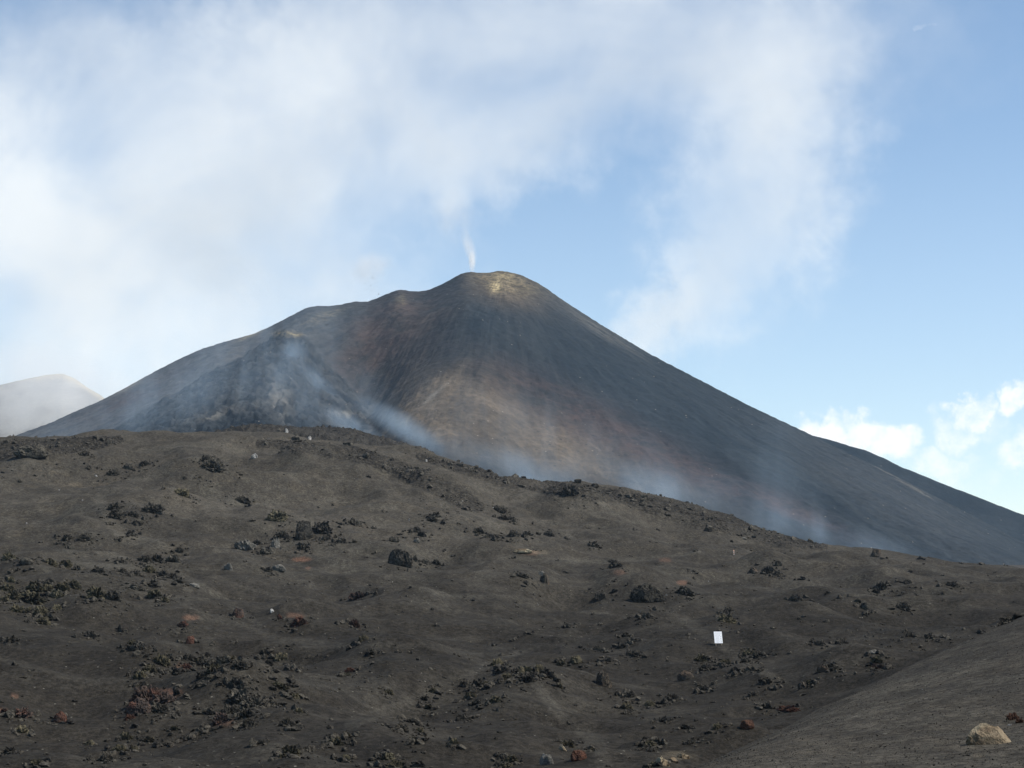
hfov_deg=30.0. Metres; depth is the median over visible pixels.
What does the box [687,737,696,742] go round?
lava outcrop
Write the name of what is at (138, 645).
lava outcrop
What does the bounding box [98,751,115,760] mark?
lava outcrop
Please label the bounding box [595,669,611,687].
boulder
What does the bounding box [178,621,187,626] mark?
lava outcrop
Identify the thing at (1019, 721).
lava outcrop
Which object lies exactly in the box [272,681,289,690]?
lava outcrop
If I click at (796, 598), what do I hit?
lava outcrop
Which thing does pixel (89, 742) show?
lava outcrop
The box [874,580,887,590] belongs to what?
lava outcrop
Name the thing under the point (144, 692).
lava outcrop
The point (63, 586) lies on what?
lava outcrop
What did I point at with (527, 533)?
lava outcrop
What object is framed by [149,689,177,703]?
lava outcrop
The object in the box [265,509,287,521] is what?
lava outcrop
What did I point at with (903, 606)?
lava outcrop
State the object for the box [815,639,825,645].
lava outcrop
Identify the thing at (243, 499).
lava outcrop
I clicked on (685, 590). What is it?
lava outcrop
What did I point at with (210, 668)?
lava outcrop
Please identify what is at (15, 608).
lava outcrop
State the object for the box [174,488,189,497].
lava outcrop
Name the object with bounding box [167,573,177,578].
lava outcrop
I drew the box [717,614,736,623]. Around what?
lava outcrop
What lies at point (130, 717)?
lava outcrop
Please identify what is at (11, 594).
lava outcrop
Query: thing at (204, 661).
lava outcrop
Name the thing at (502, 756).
lava outcrop
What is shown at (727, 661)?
lava outcrop
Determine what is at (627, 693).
lava outcrop
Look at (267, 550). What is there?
boulder
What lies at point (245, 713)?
lava outcrop
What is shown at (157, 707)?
lava outcrop
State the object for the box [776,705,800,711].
lava outcrop
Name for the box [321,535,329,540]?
lava outcrop
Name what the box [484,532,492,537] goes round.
lava outcrop
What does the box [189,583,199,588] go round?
boulder
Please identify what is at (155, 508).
lava outcrop
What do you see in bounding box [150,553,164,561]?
lava outcrop
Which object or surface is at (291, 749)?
lava outcrop
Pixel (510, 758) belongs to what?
lava outcrop
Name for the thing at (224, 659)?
lava outcrop
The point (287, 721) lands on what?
lava outcrop
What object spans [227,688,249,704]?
lava outcrop
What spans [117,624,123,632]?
boulder
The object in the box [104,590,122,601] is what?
lava outcrop
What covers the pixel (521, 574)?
lava outcrop
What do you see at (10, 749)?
lava outcrop
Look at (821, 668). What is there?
boulder
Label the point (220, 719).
lava outcrop
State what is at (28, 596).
lava outcrop
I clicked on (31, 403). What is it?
hill
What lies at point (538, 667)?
lava outcrop
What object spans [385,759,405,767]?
lava outcrop
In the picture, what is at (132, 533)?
lava outcrop
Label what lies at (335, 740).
lava outcrop
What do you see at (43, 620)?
lava outcrop
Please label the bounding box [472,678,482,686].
lava outcrop
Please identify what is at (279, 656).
lava outcrop
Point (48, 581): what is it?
lava outcrop
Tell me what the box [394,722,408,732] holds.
lava outcrop
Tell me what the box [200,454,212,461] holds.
lava outcrop
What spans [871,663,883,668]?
lava outcrop
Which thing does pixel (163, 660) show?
lava outcrop
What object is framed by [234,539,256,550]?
stone
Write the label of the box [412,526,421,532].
lava outcrop
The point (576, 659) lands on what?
boulder
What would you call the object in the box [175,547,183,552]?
lava outcrop
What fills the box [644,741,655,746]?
lava outcrop
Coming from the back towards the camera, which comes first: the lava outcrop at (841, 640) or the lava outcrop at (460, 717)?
the lava outcrop at (841, 640)
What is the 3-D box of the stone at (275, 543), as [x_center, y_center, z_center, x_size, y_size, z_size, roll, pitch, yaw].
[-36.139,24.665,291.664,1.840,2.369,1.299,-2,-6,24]
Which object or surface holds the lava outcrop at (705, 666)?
on the ground
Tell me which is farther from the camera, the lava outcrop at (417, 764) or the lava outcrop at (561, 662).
the lava outcrop at (561, 662)
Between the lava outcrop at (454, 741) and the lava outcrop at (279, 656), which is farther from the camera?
the lava outcrop at (279, 656)
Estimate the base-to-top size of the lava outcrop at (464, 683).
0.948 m
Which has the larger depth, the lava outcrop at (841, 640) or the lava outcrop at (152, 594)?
the lava outcrop at (152, 594)
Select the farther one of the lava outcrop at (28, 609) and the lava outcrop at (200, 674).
the lava outcrop at (28, 609)
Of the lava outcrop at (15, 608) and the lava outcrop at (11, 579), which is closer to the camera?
the lava outcrop at (15, 608)
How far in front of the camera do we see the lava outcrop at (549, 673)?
153.91 m
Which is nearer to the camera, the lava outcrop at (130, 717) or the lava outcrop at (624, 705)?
the lava outcrop at (130, 717)
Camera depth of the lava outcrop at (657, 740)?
103.28 m
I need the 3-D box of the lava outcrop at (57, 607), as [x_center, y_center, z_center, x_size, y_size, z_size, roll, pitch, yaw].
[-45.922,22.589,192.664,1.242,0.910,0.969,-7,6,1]
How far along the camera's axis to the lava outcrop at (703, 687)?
162.95 m
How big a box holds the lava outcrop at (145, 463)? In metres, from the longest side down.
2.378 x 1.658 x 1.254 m
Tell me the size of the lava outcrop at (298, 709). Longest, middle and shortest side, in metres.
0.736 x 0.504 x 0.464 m
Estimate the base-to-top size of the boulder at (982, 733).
0.862 m
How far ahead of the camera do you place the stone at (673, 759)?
97.31 m
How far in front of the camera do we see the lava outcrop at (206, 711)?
130.88 m
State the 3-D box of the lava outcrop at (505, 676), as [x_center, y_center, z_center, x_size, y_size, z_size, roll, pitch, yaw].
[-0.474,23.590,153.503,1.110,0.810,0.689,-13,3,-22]
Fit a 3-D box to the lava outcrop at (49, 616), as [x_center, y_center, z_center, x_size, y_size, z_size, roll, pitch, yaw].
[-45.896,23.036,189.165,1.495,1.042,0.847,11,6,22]
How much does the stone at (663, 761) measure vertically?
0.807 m
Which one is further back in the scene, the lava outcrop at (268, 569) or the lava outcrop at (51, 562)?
the lava outcrop at (268, 569)
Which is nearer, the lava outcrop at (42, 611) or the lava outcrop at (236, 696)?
the lava outcrop at (236, 696)
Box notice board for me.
[714,632,722,644]
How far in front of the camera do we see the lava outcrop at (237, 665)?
136.94 m
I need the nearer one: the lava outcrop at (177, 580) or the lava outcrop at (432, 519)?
the lava outcrop at (177, 580)
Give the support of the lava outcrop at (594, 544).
on the ground
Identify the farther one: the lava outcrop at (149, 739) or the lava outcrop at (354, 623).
the lava outcrop at (354, 623)
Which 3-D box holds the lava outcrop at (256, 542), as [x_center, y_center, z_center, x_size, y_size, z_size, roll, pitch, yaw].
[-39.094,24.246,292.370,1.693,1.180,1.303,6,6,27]
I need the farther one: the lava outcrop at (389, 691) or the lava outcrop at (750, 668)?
the lava outcrop at (750, 668)
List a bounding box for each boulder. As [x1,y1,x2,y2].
[13,444,48,458]
[19,557,33,564]
[53,711,66,722]
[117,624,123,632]
[123,463,133,469]
[125,697,151,715]
[186,636,194,643]
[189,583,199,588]
[232,608,243,617]
[260,546,275,554]
[272,564,285,571]
[295,520,312,538]
[297,532,305,539]
[388,548,412,567]
[390,536,398,541]
[493,505,506,513]
[513,549,532,553]
[539,754,552,764]
[570,655,581,663]
[571,750,586,760]
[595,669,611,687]
[629,583,666,602]
[677,670,693,680]
[740,720,754,729]
[817,665,826,672]
[860,602,868,609]
[871,549,880,557]
[966,723,1010,744]
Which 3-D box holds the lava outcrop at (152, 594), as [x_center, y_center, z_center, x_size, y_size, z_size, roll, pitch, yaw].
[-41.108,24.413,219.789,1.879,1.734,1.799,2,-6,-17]
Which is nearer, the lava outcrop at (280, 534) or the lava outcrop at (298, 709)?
the lava outcrop at (298, 709)
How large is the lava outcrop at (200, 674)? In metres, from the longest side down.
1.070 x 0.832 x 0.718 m
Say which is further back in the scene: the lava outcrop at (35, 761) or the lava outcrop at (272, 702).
the lava outcrop at (272, 702)
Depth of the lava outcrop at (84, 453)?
375.18 m
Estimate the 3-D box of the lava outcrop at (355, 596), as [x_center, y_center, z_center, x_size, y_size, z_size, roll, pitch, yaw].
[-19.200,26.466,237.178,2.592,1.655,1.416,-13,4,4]
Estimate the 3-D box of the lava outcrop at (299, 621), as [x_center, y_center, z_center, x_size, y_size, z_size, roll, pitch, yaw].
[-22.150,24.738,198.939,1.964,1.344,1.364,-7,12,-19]
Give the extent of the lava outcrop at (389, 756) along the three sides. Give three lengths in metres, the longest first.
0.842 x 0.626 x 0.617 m
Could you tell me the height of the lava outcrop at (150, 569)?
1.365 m
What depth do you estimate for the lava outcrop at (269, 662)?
139.73 m
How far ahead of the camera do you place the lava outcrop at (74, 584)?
218.54 m
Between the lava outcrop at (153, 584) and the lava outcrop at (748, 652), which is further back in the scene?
the lava outcrop at (153, 584)
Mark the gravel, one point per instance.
(834, 756)
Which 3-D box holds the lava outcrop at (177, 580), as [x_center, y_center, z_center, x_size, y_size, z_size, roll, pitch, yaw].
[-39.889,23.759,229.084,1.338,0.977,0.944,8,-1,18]
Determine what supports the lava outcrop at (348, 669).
on the ground
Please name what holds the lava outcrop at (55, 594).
on the ground
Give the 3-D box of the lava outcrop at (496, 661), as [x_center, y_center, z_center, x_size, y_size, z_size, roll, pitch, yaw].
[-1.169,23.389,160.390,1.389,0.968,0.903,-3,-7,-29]
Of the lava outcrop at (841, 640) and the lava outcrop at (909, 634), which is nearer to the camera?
the lava outcrop at (841, 640)
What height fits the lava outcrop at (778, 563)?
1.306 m
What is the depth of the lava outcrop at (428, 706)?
145.62 m
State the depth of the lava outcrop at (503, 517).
355.25 m
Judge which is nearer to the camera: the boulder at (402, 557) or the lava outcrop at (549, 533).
the boulder at (402, 557)
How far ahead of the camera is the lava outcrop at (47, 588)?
216.62 m
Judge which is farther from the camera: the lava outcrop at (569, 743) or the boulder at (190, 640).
the boulder at (190, 640)
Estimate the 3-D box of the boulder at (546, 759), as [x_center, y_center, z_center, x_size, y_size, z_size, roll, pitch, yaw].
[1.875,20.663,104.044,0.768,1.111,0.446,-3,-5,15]
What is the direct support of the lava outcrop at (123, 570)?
on the ground
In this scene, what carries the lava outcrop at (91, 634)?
on the ground
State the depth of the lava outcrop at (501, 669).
155.56 m
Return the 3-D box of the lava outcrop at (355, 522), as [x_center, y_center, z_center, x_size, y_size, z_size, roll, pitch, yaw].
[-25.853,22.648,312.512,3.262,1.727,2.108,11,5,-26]
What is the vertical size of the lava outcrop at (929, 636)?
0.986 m
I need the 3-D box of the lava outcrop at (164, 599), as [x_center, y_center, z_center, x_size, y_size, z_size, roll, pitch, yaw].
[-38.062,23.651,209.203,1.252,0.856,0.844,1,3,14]
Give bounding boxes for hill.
[0,374,103,436]
[814,436,1023,541]
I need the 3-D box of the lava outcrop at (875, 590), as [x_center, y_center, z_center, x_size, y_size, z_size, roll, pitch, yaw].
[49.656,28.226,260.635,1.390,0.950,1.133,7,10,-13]
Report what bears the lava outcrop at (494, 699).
on the ground
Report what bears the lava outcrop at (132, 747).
on the ground
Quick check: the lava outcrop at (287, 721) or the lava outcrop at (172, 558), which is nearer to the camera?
the lava outcrop at (287, 721)
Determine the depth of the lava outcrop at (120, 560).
247.22 m
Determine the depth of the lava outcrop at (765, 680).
158.33 m
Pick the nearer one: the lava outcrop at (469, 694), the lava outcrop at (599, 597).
the lava outcrop at (469, 694)
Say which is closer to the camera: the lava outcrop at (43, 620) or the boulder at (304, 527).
the lava outcrop at (43, 620)
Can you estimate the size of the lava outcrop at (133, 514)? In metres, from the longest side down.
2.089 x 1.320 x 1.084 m
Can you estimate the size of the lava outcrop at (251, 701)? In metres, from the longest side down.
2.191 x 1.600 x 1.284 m
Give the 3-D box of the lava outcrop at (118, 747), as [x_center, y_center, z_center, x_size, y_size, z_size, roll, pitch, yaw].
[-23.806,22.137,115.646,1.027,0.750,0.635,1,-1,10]
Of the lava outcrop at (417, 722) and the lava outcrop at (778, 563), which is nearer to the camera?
the lava outcrop at (417, 722)
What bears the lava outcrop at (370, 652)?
on the ground
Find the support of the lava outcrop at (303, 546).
on the ground
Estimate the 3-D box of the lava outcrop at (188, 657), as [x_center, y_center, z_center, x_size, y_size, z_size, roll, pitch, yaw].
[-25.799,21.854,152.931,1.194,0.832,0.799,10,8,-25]
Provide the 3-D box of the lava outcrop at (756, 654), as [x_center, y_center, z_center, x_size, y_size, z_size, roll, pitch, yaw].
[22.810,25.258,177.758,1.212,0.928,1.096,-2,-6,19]
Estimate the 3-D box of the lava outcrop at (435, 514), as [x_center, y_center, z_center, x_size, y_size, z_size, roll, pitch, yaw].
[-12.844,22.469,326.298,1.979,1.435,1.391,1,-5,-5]
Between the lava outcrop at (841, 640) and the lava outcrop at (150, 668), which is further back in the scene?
the lava outcrop at (841, 640)
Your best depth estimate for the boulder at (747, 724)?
104.41 m
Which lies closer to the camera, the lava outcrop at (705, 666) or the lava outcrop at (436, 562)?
the lava outcrop at (705, 666)
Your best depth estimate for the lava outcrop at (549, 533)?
351.21 m
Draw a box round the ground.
[0,423,1023,767]
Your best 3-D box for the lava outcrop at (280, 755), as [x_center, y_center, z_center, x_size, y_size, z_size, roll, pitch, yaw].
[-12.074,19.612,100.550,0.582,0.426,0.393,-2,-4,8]
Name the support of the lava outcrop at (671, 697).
on the ground
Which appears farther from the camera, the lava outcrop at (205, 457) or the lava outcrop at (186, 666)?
the lava outcrop at (205, 457)
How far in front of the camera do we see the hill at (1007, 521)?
2253.93 m
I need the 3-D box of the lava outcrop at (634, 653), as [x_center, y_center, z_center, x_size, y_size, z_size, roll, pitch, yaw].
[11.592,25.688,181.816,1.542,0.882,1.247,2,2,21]
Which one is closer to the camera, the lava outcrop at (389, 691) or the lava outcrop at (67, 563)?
the lava outcrop at (389, 691)
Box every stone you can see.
[224,563,231,569]
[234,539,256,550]
[251,453,257,458]
[271,538,279,547]
[540,573,548,584]
[656,756,669,766]
[668,757,677,763]
[677,753,689,758]
[797,681,806,689]
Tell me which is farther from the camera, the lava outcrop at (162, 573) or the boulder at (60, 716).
the lava outcrop at (162, 573)
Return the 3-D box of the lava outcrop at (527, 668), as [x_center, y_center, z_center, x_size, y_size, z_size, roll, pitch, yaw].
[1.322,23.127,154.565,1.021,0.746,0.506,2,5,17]
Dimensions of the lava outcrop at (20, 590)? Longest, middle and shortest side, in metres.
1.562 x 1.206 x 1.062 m
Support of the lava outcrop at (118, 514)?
on the ground
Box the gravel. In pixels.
[691,618,1023,767]
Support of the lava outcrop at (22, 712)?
on the ground
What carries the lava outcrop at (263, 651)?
on the ground
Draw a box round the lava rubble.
[0,424,820,548]
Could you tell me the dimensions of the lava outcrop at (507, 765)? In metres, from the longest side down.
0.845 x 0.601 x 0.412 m
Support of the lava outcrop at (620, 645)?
on the ground
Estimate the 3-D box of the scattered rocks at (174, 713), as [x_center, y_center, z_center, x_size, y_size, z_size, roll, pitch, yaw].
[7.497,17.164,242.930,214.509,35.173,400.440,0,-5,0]
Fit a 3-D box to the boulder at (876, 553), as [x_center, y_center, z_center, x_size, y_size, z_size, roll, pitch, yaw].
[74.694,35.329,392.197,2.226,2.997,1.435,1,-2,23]
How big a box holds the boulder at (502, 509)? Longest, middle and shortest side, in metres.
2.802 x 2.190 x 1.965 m
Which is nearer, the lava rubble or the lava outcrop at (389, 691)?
the lava outcrop at (389, 691)
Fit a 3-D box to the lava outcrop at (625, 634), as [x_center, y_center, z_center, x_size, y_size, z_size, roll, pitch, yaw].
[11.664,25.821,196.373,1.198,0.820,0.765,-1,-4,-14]
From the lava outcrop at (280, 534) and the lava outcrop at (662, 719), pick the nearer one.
the lava outcrop at (662, 719)
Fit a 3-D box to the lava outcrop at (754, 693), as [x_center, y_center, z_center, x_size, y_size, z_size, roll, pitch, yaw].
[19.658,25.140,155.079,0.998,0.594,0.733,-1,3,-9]
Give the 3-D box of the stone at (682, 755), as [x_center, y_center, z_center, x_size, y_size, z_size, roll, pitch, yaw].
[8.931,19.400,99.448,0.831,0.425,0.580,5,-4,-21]
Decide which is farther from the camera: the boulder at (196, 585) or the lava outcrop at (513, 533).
the lava outcrop at (513, 533)
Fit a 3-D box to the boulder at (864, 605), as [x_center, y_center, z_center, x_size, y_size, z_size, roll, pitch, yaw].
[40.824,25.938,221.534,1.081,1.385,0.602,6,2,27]
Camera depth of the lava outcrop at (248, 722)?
120.56 m
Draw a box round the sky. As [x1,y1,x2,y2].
[0,0,1023,514]
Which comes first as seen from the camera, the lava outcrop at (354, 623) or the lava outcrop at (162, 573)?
the lava outcrop at (354, 623)
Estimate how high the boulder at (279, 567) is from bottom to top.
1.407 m
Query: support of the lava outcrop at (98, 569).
on the ground
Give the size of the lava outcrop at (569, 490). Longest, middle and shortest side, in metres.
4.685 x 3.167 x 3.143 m
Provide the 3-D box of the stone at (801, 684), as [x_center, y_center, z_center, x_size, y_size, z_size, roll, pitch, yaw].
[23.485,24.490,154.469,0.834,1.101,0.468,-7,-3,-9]
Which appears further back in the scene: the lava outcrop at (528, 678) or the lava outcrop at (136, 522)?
the lava outcrop at (136, 522)
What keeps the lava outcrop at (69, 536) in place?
on the ground
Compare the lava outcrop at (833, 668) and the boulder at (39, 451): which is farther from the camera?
the boulder at (39, 451)
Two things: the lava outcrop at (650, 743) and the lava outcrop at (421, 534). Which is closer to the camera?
the lava outcrop at (650, 743)
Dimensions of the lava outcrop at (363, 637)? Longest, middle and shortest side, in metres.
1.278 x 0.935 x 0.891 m
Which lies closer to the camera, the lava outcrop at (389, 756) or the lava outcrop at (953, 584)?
the lava outcrop at (389, 756)
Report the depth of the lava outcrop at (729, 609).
246.66 m
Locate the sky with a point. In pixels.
(811, 212)
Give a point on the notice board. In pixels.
(717, 637)
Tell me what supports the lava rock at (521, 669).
on the ground
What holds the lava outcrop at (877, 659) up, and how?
on the ground
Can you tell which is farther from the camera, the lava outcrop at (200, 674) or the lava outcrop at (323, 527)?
the lava outcrop at (323, 527)
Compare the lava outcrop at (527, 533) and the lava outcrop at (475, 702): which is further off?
the lava outcrop at (527, 533)
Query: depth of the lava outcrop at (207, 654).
159.31 m
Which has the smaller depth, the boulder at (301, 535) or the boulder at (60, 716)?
the boulder at (60, 716)
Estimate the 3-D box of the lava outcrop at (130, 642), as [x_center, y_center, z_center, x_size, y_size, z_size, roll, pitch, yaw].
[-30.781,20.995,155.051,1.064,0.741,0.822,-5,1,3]
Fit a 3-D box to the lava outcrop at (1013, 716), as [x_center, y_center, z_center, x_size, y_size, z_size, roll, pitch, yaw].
[13.322,8.894,50.854,0.464,0.339,0.278,-4,-6,-26]
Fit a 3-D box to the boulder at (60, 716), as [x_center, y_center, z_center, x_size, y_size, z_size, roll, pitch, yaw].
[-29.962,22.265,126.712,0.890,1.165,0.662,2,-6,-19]
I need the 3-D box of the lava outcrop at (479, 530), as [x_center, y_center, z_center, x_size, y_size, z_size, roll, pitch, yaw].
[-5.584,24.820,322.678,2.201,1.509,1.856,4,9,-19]
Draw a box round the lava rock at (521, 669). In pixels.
[518,666,524,672]
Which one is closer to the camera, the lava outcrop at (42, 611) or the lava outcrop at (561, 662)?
the lava outcrop at (561, 662)
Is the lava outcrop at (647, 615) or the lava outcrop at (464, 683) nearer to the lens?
the lava outcrop at (464, 683)
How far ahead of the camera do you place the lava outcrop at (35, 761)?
95.59 m
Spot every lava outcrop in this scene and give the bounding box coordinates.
[0,582,16,590]
[0,596,9,601]
[2,551,15,560]
[3,746,14,754]
[5,590,20,599]
[5,635,19,642]
[6,576,14,582]
[9,603,24,612]
[14,706,34,717]
[15,725,28,732]
[16,587,25,592]
[19,590,46,604]
[24,607,31,612]
[25,580,43,591]
[30,759,43,764]
[32,606,49,615]
[36,616,50,624]
[42,584,52,591]
[43,577,54,584]
[43,612,53,620]
[45,558,58,566]
[49,589,64,598]
[52,604,61,610]
[55,581,69,591]
[59,560,72,567]
[62,534,72,540]
[68,579,81,589]
[76,533,92,541]
[79,451,88,456]
[84,630,96,637]
[84,739,93,744]
[86,586,107,598]
[90,565,104,572]
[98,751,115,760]
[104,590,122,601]
[106,469,119,475]
[107,501,124,510]
[108,508,125,519]
[111,744,125,750]
[114,558,126,562]
[118,567,127,573]
[118,731,133,740]
[125,714,135,720]
[126,529,137,536]
[127,584,144,590]
[127,638,136,644]
[128,511,138,517]
[128,684,160,703]
[128,744,137,749]
[130,641,146,650]
[131,519,143,525]
[133,570,140,575]
[133,670,146,679]
[137,555,151,562]
[139,460,149,465]
[141,502,165,514]
[141,664,158,673]
[142,565,155,572]
[144,736,154,742]
[146,589,162,598]
[147,581,158,587]
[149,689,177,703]
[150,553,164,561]
[151,701,170,713]
[153,653,170,666]
[157,569,167,575]
[160,597,169,601]
[164,653,173,660]
[165,554,180,562]
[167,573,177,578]
[168,666,183,675]
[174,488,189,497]
[174,578,183,583]
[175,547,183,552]
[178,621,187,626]
[182,663,191,668]
[183,653,194,660]
[195,671,206,680]
[198,656,213,666]
[199,458,226,472]
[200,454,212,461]
[201,706,213,714]
[204,652,211,657]
[206,661,218,672]
[210,712,227,725]
[214,654,230,665]
[219,703,239,714]
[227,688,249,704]
[228,676,244,688]
[230,660,247,670]
[235,495,250,504]
[236,707,255,719]
[240,693,265,708]
[241,718,253,726]
[252,539,260,544]
[259,648,269,654]
[264,566,272,571]
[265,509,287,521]
[265,659,273,665]
[268,699,276,704]
[272,529,288,539]
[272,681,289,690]
[273,652,287,660]
[278,753,286,757]
[279,717,295,726]
[281,744,300,755]
[291,615,308,626]
[291,693,300,698]
[294,707,302,712]
[297,542,310,549]
[305,744,316,750]
[312,521,333,533]
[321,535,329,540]
[328,737,343,745]
[335,537,346,543]
[342,754,349,760]
[344,517,361,526]
[344,667,353,672]
[348,591,365,600]
[349,619,360,628]
[357,634,368,641]
[365,648,376,656]
[380,752,395,760]
[384,689,393,694]
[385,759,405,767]
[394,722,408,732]
[405,717,423,726]
[409,760,425,767]
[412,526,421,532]
[418,531,426,536]
[424,703,431,709]
[427,516,438,521]
[432,512,441,517]
[432,559,440,565]
[449,738,459,743]
[455,713,468,720]
[458,679,469,687]
[464,691,476,698]
[471,698,480,704]
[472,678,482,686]
[473,527,484,533]
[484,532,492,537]
[489,695,500,703]
[490,657,502,665]
[494,665,509,674]
[497,515,512,519]
[498,753,506,758]
[500,761,513,767]
[502,672,511,679]
[504,755,518,761]
[508,530,520,536]
[515,571,528,578]
[518,673,534,683]
[521,530,533,535]
[524,666,531,671]
[535,664,543,672]
[540,666,554,678]
[543,531,554,536]
[556,660,565,665]
[560,483,581,496]
[561,623,572,628]
[561,739,574,747]
[587,541,599,547]
[591,593,606,601]
[593,645,602,650]
[605,656,612,661]
[608,559,621,568]
[616,643,625,648]
[619,701,633,709]
[620,688,635,697]
[621,632,628,636]
[627,649,640,656]
[642,612,652,618]
[644,700,654,705]
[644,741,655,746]
[652,737,660,743]
[659,716,668,721]
[666,692,679,700]
[675,586,693,596]
[681,724,689,728]
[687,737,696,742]
[694,653,707,661]
[698,662,712,672]
[698,685,707,690]
[712,722,722,729]
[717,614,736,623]
[720,659,730,663]
[721,607,734,612]
[729,666,738,672]
[740,656,752,662]
[742,648,753,655]
[744,665,755,671]
[749,691,758,695]
[751,651,761,658]
[756,675,773,685]
[761,565,773,573]
[761,702,772,708]
[772,569,782,575]
[775,560,781,565]
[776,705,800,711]
[789,594,803,601]
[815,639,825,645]
[830,665,838,670]
[839,638,847,643]
[870,655,882,663]
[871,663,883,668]
[872,588,880,593]
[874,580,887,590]
[896,601,911,611]
[905,632,913,636]
[923,632,935,638]
[946,581,959,587]
[1006,712,1019,719]
[1015,718,1023,722]
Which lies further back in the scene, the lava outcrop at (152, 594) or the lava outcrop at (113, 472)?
the lava outcrop at (113, 472)
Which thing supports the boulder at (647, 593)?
on the ground
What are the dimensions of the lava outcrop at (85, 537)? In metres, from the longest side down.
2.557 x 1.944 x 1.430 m
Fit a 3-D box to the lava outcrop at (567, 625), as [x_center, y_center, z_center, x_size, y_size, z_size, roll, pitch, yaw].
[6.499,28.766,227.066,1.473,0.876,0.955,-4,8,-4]
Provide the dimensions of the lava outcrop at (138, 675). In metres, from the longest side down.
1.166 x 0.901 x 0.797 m
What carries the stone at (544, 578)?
on the ground
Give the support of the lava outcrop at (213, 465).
on the ground
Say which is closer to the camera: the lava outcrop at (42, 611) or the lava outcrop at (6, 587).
the lava outcrop at (42, 611)
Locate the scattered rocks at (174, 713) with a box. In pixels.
[0,445,1023,767]
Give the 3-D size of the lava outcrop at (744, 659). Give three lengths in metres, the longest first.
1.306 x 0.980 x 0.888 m
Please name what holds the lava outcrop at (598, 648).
on the ground
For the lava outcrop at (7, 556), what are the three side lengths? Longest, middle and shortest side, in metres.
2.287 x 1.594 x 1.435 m
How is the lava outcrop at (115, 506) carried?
on the ground
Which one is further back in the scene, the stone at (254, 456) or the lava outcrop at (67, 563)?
the stone at (254, 456)
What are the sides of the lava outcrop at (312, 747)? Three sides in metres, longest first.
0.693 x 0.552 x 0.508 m
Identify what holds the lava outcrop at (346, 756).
on the ground
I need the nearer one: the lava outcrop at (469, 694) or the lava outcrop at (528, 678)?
the lava outcrop at (469, 694)
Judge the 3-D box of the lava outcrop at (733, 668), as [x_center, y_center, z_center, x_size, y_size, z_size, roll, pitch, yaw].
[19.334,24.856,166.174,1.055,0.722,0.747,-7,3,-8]
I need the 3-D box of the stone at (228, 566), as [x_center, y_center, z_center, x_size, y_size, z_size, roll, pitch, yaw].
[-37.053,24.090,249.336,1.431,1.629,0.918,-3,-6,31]
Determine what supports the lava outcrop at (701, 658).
on the ground
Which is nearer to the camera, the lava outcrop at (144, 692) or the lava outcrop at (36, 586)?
the lava outcrop at (144, 692)
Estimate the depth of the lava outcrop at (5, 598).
199.71 m
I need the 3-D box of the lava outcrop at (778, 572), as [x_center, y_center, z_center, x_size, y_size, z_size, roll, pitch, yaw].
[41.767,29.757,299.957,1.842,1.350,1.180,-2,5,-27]
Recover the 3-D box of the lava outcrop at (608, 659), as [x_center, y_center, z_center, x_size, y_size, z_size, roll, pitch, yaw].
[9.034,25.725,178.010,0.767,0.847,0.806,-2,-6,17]
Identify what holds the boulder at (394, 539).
on the ground
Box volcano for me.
[16,271,1023,564]
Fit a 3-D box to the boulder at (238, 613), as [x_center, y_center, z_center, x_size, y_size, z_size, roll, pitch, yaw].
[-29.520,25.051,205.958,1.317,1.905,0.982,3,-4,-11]
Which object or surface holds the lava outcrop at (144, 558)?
on the ground
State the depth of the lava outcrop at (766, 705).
147.42 m
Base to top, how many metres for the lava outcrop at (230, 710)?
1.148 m
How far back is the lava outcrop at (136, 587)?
222.73 m
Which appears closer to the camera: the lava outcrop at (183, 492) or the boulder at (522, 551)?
the boulder at (522, 551)
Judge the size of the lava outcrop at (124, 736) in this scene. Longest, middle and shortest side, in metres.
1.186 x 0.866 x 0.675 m
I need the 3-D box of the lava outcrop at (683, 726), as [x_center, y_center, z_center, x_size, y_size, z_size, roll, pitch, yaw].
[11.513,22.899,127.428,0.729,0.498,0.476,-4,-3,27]
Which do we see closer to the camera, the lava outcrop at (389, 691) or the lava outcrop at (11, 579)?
the lava outcrop at (389, 691)
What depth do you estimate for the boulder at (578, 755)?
98.97 m
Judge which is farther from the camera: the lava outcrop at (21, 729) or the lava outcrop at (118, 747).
the lava outcrop at (21, 729)
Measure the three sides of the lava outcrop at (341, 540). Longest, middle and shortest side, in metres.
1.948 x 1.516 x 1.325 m
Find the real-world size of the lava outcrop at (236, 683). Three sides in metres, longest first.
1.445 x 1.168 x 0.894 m
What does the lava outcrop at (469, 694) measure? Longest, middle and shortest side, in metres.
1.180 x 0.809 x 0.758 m
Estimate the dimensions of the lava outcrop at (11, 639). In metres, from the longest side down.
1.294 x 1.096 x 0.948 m
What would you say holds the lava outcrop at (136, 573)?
on the ground
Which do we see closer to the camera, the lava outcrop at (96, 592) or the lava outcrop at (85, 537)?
the lava outcrop at (96, 592)
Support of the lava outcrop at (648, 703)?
on the ground
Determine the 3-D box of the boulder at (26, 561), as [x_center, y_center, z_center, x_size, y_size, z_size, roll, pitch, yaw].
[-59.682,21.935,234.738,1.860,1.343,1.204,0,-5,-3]
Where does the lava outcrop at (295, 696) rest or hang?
on the ground
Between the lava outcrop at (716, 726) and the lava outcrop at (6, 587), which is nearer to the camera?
the lava outcrop at (716, 726)
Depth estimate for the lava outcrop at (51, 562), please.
237.18 m
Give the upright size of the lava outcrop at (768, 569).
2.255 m

